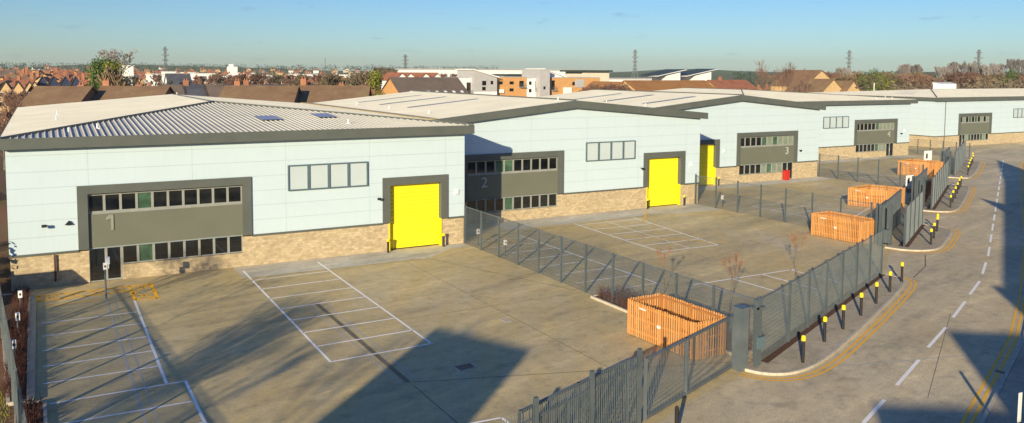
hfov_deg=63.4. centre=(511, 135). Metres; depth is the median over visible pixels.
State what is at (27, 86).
house
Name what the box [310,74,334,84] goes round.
bare tree
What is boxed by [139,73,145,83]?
house
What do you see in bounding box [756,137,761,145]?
window
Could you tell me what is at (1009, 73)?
evergreen tree
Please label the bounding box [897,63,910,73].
bare tree
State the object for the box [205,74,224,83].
bare tree
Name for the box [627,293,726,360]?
bin store
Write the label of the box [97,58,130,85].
evergreen tree
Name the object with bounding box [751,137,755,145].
window
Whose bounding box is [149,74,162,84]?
bare tree
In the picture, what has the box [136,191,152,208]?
window
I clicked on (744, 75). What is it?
woodland
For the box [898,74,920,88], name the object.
bare tree
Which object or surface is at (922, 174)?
sliding gate
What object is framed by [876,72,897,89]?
evergreen tree
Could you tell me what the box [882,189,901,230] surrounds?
sliding gate
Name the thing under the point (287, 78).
bare tree
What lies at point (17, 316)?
charging post
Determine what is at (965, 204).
yellow lines
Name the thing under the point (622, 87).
bare shrub
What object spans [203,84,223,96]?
house
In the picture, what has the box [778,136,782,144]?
window
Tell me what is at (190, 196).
window
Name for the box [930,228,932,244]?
bollard
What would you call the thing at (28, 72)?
house
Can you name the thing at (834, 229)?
door panel
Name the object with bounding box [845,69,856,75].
bare tree
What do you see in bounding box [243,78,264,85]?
house
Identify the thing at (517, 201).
window
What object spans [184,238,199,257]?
window
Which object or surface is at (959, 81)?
bare tree
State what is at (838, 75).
bare tree
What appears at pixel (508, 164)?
window
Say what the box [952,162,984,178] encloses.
yellow lines
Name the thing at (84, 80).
house
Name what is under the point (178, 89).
house
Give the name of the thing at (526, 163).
window
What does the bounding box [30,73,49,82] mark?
house
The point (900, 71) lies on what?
bare tree
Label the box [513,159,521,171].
window
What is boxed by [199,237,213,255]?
window
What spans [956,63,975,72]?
bare tree
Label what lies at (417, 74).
house
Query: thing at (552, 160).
window
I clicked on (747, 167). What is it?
window
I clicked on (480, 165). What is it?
window
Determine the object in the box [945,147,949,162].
sliding gate
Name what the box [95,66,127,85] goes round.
bare tree
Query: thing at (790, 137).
window
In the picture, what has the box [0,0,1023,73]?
sky
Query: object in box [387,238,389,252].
bollard
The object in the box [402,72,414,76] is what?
house
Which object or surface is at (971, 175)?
kerb
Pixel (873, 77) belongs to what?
evergreen tree
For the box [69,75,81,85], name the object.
house
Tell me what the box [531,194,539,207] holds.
window
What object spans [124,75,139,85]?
bare tree
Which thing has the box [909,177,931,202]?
shrub bed
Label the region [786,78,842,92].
house
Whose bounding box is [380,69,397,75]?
bare tree
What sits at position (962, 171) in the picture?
pavement
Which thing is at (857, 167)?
fence
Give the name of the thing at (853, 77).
bare tree
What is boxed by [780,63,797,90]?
bare tree
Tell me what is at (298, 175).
translucent window
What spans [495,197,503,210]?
window
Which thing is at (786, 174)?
red cabinet
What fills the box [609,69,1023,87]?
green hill
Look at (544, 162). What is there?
window
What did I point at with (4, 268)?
ground
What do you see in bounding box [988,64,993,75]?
bare tree
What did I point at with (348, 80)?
bare tree
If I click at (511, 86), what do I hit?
apartment block
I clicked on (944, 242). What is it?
kerb
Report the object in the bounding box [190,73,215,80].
white shed
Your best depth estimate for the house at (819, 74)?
250.69 m
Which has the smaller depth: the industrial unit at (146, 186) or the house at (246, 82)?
the industrial unit at (146, 186)
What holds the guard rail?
on the yard at (248, 353)
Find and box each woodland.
[0,61,496,73]
[26,68,363,85]
[143,70,352,77]
[732,70,1023,84]
[745,76,1023,90]
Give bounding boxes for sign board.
[905,175,913,199]
[924,150,931,165]
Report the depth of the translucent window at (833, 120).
128.40 m
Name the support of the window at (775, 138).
in the industrial unit at (745, 138)
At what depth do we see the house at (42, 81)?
227.75 m
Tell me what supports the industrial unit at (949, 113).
on the ground at (4, 268)
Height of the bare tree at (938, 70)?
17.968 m
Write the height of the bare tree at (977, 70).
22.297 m
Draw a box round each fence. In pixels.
[0,288,26,422]
[464,205,756,360]
[501,348,642,422]
[694,174,872,238]
[759,228,883,359]
[818,153,923,187]
[903,189,923,246]
[908,139,969,158]
[930,159,948,209]
[954,141,965,175]
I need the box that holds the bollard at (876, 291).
[875,282,878,303]
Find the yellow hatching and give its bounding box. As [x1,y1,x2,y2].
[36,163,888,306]
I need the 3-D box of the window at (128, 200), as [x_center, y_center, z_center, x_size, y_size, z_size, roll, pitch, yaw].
[-24.444,4.192,52.890,0.934,1.140,0.100,-2,5,-30]
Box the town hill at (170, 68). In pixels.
[3,64,396,76]
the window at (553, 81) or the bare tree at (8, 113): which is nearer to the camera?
the bare tree at (8, 113)
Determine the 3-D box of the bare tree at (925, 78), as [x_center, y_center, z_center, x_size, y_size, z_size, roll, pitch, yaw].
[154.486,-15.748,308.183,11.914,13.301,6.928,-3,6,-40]
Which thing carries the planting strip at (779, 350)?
on the yard at (248, 353)
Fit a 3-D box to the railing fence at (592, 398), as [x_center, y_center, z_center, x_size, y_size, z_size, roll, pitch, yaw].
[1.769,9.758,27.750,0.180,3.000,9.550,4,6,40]
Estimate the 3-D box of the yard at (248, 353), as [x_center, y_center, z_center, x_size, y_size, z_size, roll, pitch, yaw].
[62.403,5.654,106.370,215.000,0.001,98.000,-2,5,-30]
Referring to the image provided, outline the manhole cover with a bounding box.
[452,362,476,370]
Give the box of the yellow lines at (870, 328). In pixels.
[740,277,916,380]
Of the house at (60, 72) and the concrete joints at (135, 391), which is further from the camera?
the house at (60, 72)
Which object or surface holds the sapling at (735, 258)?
on the yard at (248, 353)
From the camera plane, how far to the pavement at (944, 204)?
88.32 m
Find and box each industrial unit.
[0,92,474,290]
[300,90,707,224]
[540,89,825,185]
[657,87,917,160]
[809,82,1023,147]
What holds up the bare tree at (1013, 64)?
on the ground at (4, 268)
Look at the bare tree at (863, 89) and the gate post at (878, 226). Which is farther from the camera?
the bare tree at (863, 89)
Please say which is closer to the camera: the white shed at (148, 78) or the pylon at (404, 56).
the white shed at (148, 78)
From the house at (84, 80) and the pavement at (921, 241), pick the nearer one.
the pavement at (921, 241)
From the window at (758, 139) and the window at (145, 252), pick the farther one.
the window at (758, 139)
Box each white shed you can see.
[122,65,133,84]
[146,74,164,85]
[161,71,174,73]
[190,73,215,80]
[289,74,317,77]
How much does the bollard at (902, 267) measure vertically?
1.280 m
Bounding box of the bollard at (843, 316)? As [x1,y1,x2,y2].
[841,305,845,328]
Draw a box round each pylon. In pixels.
[161,47,168,70]
[402,54,408,68]
[631,50,637,77]
[846,50,852,70]
[975,49,982,67]
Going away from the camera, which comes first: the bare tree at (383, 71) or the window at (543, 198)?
the window at (543, 198)
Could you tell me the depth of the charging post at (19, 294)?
45.71 m
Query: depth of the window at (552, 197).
76.75 m
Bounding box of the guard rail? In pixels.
[27,295,35,401]
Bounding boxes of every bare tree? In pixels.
[0,89,25,111]
[0,110,13,125]
[0,111,9,134]
[3,99,23,169]
[4,95,25,109]
[95,48,137,79]
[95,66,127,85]
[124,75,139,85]
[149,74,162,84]
[192,75,217,83]
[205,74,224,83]
[222,74,237,83]
[236,74,267,83]
[267,74,288,85]
[280,74,308,85]
[289,74,313,85]
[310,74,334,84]
[314,73,345,84]
[342,74,361,84]
[351,70,374,84]
[369,66,386,75]
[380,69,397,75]
[440,73,456,76]
[754,59,772,89]
[755,69,775,88]
[770,70,787,89]
[771,61,794,90]
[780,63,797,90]
[794,68,814,91]
[827,72,840,78]
[832,73,870,86]
[835,67,846,76]
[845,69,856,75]
[858,81,875,90]
[870,72,886,87]
[883,74,907,89]
[894,66,906,75]
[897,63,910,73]
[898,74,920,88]
[905,72,925,89]
[907,64,923,73]
[918,75,940,88]
[934,66,950,78]
[943,72,979,87]
[945,63,956,76]
[949,62,960,72]
[953,71,982,88]
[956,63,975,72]
[958,76,979,88]
[961,61,976,73]
[973,60,984,72]
[975,74,991,88]
[979,65,990,74]
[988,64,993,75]
[989,63,1007,73]
[992,73,1006,87]
[993,65,1005,75]
[1006,59,1023,74]
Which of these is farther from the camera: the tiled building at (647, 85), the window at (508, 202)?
the tiled building at (647, 85)
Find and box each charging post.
[11,339,15,362]
[15,312,19,328]
[18,290,21,305]
[103,257,109,298]
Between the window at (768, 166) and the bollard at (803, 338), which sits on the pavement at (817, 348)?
the bollard at (803, 338)
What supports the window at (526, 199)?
in the industrial unit at (532, 157)
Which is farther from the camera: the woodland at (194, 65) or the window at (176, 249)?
the woodland at (194, 65)
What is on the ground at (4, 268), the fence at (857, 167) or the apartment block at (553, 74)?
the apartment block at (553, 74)
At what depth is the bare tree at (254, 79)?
227.13 m
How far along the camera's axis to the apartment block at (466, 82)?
258.34 m
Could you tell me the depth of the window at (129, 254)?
53.14 m
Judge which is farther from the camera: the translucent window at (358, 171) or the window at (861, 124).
the window at (861, 124)
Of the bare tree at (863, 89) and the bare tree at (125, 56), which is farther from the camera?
the bare tree at (863, 89)
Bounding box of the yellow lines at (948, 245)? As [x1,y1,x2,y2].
[889,227,960,252]
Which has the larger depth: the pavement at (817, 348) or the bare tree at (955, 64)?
the bare tree at (955, 64)
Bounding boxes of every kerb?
[2,293,30,405]
[14,399,47,422]
[591,294,752,355]
[745,274,905,375]
[885,224,951,251]
[923,184,968,211]
[948,159,979,178]
[979,332,1023,422]
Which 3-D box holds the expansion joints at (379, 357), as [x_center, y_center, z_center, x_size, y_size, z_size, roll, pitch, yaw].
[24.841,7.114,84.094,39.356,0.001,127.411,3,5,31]
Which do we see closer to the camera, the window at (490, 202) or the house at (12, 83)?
the window at (490, 202)
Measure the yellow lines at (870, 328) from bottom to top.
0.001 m
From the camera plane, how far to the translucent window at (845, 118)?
129.82 m
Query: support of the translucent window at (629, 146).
in the industrial unit at (532, 157)
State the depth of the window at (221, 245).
55.91 m
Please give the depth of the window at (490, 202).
73.54 m
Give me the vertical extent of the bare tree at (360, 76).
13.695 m
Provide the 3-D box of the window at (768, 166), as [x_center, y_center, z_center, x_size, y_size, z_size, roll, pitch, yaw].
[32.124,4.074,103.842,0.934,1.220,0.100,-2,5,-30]
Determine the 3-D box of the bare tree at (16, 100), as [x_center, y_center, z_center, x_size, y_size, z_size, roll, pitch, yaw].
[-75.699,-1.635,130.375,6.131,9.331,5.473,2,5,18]
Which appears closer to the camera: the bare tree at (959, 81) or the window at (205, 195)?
the window at (205, 195)
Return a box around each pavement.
[748,274,902,371]
[887,225,949,249]
[923,184,967,210]
[948,160,978,177]
[985,344,1023,422]
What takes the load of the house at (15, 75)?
on the ground at (4, 268)
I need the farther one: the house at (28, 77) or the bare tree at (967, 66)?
the bare tree at (967, 66)
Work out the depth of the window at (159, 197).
53.80 m
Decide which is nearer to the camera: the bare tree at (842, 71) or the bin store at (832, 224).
the bin store at (832, 224)
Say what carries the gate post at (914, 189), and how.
on the yard at (248, 353)
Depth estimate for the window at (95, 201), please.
51.96 m
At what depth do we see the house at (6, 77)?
315.96 m
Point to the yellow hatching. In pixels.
(154, 291)
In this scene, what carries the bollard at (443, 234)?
on the building apron
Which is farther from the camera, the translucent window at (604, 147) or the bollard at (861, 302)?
the translucent window at (604, 147)
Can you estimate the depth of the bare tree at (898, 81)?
319.02 m
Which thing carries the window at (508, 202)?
in the industrial unit at (532, 157)
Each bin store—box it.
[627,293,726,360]
[811,211,874,244]
[848,184,904,207]
[898,159,942,176]
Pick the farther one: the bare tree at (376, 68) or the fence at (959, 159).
the bare tree at (376, 68)
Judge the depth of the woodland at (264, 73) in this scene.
948.45 m
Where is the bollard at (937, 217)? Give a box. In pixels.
[936,216,938,231]
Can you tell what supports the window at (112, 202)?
in the industrial unit at (146, 186)
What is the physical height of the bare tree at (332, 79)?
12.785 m
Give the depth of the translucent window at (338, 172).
59.41 m
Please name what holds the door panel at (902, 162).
in the bin store at (936, 166)
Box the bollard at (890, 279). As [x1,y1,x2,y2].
[888,271,891,291]
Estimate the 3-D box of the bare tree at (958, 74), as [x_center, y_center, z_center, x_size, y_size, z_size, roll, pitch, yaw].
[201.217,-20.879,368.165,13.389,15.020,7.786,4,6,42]
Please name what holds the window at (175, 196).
in the industrial unit at (146, 186)
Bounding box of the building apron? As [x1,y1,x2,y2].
[234,155,917,277]
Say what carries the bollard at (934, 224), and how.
on the pavement at (921, 241)
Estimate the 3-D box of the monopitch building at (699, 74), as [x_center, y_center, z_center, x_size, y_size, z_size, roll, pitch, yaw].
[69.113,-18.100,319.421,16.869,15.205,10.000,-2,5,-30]
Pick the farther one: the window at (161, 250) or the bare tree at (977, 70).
the bare tree at (977, 70)
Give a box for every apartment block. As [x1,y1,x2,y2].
[455,69,498,94]
[458,77,472,93]
[492,74,521,76]
[497,76,525,96]
[521,69,549,96]
[525,68,566,76]
[526,77,535,96]
[550,77,599,94]
[560,70,612,80]
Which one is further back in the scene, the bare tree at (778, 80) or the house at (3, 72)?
the house at (3, 72)
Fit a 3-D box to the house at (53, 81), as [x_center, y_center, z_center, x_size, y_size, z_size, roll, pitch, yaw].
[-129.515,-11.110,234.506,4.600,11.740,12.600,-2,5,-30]
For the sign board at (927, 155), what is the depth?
119.78 m
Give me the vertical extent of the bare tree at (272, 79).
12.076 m
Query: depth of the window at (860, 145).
132.35 m
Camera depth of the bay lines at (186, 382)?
43.05 m
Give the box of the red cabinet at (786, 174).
[782,170,789,179]
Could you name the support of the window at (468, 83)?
in the apartment block at (466, 82)
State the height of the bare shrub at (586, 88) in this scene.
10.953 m
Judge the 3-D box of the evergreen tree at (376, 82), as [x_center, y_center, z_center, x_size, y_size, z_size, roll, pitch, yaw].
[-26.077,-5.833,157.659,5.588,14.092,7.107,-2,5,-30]
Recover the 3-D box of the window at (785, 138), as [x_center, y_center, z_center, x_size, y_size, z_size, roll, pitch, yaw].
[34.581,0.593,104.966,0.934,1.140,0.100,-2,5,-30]
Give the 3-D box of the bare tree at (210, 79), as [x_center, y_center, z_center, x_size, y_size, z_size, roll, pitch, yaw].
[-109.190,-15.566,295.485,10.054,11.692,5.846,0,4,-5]
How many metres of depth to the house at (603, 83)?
222.68 m
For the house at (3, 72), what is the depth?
380.98 m
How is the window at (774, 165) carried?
in the industrial unit at (745, 138)
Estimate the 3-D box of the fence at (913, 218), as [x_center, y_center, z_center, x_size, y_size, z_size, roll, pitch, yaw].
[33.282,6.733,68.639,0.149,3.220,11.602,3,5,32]
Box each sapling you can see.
[656,244,672,292]
[720,252,742,312]
[788,229,808,278]
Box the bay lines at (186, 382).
[42,173,898,422]
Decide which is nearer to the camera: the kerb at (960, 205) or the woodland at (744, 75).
the kerb at (960, 205)
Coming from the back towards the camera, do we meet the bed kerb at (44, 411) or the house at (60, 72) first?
the house at (60, 72)
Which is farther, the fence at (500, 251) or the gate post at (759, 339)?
the fence at (500, 251)
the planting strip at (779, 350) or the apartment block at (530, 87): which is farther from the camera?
the apartment block at (530, 87)
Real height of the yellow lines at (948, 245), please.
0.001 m
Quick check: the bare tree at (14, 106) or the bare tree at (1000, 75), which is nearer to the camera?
the bare tree at (14, 106)
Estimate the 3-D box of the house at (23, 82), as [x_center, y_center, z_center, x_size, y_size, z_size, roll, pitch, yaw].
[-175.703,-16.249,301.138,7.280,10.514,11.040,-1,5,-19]
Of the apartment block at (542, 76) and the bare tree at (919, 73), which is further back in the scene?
the bare tree at (919, 73)
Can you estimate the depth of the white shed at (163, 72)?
595.10 m
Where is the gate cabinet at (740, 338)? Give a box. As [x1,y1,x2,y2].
[732,304,750,371]
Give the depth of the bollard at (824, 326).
41.03 m
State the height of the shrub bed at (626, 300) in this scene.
0.843 m
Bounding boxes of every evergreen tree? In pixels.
[83,55,118,89]
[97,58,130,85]
[366,69,384,95]
[856,68,888,90]
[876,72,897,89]
[1004,68,1019,85]
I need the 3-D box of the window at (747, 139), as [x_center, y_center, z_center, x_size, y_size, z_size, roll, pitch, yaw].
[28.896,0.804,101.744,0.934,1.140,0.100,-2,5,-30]
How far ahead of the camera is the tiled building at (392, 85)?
182.71 m
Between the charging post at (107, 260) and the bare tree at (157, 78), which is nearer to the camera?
the charging post at (107, 260)
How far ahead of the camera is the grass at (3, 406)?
32.55 m
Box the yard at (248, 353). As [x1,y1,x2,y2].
[28,143,1006,422]
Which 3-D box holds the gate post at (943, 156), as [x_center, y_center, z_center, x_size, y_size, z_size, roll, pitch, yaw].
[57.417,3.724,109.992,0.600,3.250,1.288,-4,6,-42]
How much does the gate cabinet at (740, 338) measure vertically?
2.910 m
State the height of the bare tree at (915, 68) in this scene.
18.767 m
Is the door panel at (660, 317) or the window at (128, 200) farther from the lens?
the window at (128, 200)
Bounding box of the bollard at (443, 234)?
[442,233,444,246]
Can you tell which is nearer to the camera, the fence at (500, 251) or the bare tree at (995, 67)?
the fence at (500, 251)
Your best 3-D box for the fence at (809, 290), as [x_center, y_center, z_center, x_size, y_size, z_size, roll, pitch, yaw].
[17.963,8.345,46.530,0.178,3.170,21.663,4,5,38]
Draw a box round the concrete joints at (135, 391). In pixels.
[102,286,964,422]
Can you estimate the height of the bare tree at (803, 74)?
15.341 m
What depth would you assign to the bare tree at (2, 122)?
87.40 m
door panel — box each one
[627,299,694,359]
[811,213,861,244]
[848,187,887,207]
[898,161,933,176]
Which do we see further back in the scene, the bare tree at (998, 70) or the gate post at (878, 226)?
the bare tree at (998, 70)
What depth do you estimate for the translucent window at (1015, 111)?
163.51 m
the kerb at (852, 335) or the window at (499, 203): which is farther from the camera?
the window at (499, 203)
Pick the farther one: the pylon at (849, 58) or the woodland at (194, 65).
the woodland at (194, 65)
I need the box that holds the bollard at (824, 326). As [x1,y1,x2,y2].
[823,316,826,341]
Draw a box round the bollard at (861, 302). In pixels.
[859,292,863,315]
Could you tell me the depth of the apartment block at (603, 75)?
319.38 m
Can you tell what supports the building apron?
on the yard at (248, 353)
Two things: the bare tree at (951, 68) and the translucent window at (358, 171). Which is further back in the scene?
the bare tree at (951, 68)
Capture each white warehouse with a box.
[397,68,564,76]
[609,78,651,81]
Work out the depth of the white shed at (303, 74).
704.94 m
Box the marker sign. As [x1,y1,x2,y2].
[1017,392,1021,422]
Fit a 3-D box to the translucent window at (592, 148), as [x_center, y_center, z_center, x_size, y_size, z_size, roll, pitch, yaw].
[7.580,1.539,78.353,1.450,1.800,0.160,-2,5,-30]
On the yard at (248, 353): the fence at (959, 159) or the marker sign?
the fence at (959, 159)
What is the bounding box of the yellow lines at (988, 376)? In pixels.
[960,162,1023,422]
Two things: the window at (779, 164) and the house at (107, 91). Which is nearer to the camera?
the window at (779, 164)
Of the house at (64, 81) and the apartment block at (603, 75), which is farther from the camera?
the apartment block at (603, 75)
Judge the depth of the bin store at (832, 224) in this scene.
67.03 m
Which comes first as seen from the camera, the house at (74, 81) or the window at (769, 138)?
the window at (769, 138)
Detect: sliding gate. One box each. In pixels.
[518,358,629,422]
[643,314,733,420]
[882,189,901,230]
[917,168,927,195]
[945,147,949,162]
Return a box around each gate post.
[751,297,765,367]
[875,203,892,244]
[911,176,925,208]
[940,151,951,174]
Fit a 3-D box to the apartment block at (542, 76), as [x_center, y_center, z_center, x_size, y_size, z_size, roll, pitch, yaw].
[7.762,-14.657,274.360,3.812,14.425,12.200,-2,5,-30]
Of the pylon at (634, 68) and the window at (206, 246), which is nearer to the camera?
the window at (206, 246)
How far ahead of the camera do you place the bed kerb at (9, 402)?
38.34 m
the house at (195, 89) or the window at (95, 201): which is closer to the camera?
the window at (95, 201)
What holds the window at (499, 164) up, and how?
in the industrial unit at (532, 157)
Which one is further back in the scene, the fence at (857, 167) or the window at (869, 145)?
the window at (869, 145)
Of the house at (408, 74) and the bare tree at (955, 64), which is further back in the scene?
the bare tree at (955, 64)
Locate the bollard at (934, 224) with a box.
[933,223,935,237]
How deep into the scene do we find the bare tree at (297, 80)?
286.94 m
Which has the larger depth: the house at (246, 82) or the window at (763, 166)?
the house at (246, 82)
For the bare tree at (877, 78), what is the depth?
304.37 m
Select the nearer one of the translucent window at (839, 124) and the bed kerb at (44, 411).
the bed kerb at (44, 411)
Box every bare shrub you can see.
[577,83,606,91]
[600,82,619,89]
[613,84,630,89]
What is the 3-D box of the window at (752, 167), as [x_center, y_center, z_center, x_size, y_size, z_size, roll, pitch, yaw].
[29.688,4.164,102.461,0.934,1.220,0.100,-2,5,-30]
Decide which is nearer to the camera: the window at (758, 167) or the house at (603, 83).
the window at (758, 167)
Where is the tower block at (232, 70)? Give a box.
[227,64,237,75]
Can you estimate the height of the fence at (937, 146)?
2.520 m
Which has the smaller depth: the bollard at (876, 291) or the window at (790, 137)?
the bollard at (876, 291)
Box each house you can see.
[0,70,15,74]
[0,80,12,120]
[0,80,15,87]
[3,75,25,79]
[6,71,35,77]
[11,80,26,108]
[11,82,97,113]
[15,76,36,87]
[16,76,38,78]
[24,80,33,95]
[26,69,43,76]
[27,81,37,93]
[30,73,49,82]
[36,70,57,79]
[37,75,49,85]
[47,75,59,85]
[53,67,73,75]
[53,70,62,78]
[59,75,71,85]
[66,70,81,77]
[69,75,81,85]
[77,76,93,85]
[90,78,174,100]
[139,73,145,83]
[161,84,187,94]
[164,70,191,83]
[182,78,208,96]
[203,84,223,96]
[219,79,301,102]
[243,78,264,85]
[262,84,283,85]
[297,76,371,102]
[381,72,406,87]
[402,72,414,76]
[411,72,429,76]
[422,72,441,76]
[581,81,631,90]
[707,76,756,89]
[769,70,830,90]
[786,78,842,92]
[837,81,860,91]
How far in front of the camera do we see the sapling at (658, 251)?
50.25 m
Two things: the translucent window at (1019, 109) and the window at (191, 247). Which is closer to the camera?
the window at (191, 247)
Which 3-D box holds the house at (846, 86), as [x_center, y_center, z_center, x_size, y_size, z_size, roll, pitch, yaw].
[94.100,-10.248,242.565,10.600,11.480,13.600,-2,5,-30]
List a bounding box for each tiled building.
[378,77,468,94]
[622,80,714,90]
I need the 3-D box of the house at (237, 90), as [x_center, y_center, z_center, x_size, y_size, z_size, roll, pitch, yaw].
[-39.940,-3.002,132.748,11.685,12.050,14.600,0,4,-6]
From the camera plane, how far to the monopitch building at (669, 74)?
310.26 m
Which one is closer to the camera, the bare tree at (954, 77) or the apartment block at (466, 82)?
the apartment block at (466, 82)
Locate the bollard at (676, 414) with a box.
[675,406,678,422]
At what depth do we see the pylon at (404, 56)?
1086.54 m
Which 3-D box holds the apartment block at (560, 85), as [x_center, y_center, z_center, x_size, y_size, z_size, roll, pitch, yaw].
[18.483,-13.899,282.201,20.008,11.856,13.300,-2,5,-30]
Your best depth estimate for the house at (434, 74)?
218.59 m
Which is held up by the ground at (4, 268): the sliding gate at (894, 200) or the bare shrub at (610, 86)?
the bare shrub at (610, 86)
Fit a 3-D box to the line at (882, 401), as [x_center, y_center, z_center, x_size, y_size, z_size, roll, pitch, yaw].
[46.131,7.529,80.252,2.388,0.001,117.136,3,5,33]
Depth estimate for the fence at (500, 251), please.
51.03 m
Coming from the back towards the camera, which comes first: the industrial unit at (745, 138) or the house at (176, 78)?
the house at (176, 78)
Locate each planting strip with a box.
[761,274,883,362]
[898,224,924,246]
[926,185,949,209]
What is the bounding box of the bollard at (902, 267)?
[900,262,903,281]
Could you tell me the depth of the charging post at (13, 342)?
37.36 m
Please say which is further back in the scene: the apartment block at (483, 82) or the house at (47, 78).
the house at (47, 78)
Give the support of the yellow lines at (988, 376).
on the road
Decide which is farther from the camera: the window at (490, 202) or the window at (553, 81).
the window at (553, 81)
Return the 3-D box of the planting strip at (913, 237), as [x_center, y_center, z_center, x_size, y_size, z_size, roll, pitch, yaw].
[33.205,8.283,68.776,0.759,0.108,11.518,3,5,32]
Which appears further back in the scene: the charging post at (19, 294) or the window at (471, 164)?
the window at (471, 164)
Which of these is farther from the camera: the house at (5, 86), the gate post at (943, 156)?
the house at (5, 86)
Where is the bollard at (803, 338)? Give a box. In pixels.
[801,335,805,362]
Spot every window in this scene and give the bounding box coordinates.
[87,194,103,212]
[104,193,120,211]
[120,192,136,210]
[122,244,137,263]
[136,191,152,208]
[138,242,153,261]
[152,190,167,207]
[154,241,169,260]
[168,189,182,206]
[169,240,184,258]
[183,188,197,205]
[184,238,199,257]
[198,187,212,204]
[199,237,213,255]
[213,186,227,203]
[214,236,228,254]
[227,185,241,202]
[228,234,242,252]
[287,164,308,190]
[309,163,328,189]
[329,162,348,188]
[349,161,367,186]
[467,82,470,93]
[468,161,475,174]
[476,161,485,173]
[485,198,494,211]
[486,160,494,173]
[495,160,503,172]
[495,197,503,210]
[504,159,512,171]
[504,196,512,210]
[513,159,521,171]
[513,196,521,209]
[522,158,530,170]
[522,195,530,208]
[531,158,539,170]
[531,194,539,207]
[540,157,548,169]
[540,194,547,206]
[548,193,556,206]
[549,157,556,169]
[552,80,554,89]
[586,142,598,161]
[599,141,611,160]
[611,141,623,159]
[623,140,635,158]
[739,165,744,174]
[741,137,744,146]
[744,164,749,174]
[745,137,750,146]
[750,164,755,173]
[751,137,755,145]
[755,164,760,173]
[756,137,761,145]
[761,163,765,172]
[762,136,766,145]
[766,163,771,172]
[767,136,772,145]
[772,136,777,144]
[772,162,776,172]
[777,162,781,171]
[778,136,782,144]
[783,135,787,144]
[788,135,793,143]
[823,117,829,128]
[830,116,836,127]
[836,116,842,127]
[843,116,848,127]
[859,144,862,151]
[860,123,863,130]
[863,144,866,151]
[867,144,870,151]
[1013,109,1017,117]
[1018,108,1021,117]
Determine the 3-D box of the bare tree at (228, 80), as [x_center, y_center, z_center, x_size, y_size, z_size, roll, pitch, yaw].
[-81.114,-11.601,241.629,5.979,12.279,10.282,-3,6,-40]
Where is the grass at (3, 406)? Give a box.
[0,388,10,422]
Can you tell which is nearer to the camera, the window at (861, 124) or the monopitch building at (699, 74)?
the window at (861, 124)
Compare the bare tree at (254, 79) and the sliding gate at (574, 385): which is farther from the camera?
the bare tree at (254, 79)
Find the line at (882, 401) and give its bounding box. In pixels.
[861,161,1003,422]
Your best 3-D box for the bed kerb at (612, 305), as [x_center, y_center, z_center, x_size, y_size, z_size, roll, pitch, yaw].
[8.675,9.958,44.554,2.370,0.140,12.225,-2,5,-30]
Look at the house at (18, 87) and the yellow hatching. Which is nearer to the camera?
the yellow hatching
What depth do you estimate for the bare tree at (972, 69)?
428.02 m
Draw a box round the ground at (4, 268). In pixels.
[0,88,1021,422]
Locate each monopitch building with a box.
[641,69,686,79]
[680,69,716,80]
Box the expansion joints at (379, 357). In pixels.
[42,159,983,422]
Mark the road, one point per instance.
(976, 334)
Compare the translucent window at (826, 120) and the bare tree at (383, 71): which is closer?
the translucent window at (826, 120)
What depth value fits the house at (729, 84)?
268.25 m
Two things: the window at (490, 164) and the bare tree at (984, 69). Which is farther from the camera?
the bare tree at (984, 69)
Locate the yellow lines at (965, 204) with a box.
[927,186,975,213]
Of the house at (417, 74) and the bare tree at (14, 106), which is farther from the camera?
the house at (417, 74)
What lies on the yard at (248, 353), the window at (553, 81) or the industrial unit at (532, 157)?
the industrial unit at (532, 157)
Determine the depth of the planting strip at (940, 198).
87.55 m
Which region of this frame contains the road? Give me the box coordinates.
[659,142,1023,422]
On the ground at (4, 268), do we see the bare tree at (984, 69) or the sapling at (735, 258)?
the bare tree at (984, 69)
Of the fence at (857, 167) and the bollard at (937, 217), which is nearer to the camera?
the bollard at (937, 217)
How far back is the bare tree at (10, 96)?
144.40 m
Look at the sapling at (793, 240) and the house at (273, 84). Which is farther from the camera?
the house at (273, 84)
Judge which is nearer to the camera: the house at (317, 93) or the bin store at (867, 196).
the bin store at (867, 196)
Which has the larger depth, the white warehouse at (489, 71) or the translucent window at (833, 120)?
the white warehouse at (489, 71)
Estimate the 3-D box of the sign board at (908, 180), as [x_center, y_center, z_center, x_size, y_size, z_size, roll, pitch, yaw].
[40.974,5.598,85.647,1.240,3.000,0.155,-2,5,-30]
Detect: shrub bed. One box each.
[0,283,33,397]
[22,392,43,422]
[596,282,752,349]
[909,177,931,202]
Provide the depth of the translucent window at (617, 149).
79.81 m
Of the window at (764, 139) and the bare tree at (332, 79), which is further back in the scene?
the bare tree at (332, 79)
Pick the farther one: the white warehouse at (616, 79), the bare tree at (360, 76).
the white warehouse at (616, 79)
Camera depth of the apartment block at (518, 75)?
280.55 m
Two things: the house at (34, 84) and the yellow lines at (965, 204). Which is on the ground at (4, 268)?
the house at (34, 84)
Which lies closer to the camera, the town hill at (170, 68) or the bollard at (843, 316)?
the bollard at (843, 316)
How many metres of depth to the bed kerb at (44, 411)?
32.17 m
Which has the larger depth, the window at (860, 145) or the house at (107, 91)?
the window at (860, 145)
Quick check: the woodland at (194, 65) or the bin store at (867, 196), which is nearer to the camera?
the bin store at (867, 196)
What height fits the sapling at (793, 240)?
3.203 m
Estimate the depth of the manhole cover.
37.59 m
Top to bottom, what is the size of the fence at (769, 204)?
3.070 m
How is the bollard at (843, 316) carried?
on the pavement at (817, 348)
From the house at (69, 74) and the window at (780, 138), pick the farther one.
the house at (69, 74)
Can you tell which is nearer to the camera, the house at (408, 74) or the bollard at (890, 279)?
the bollard at (890, 279)

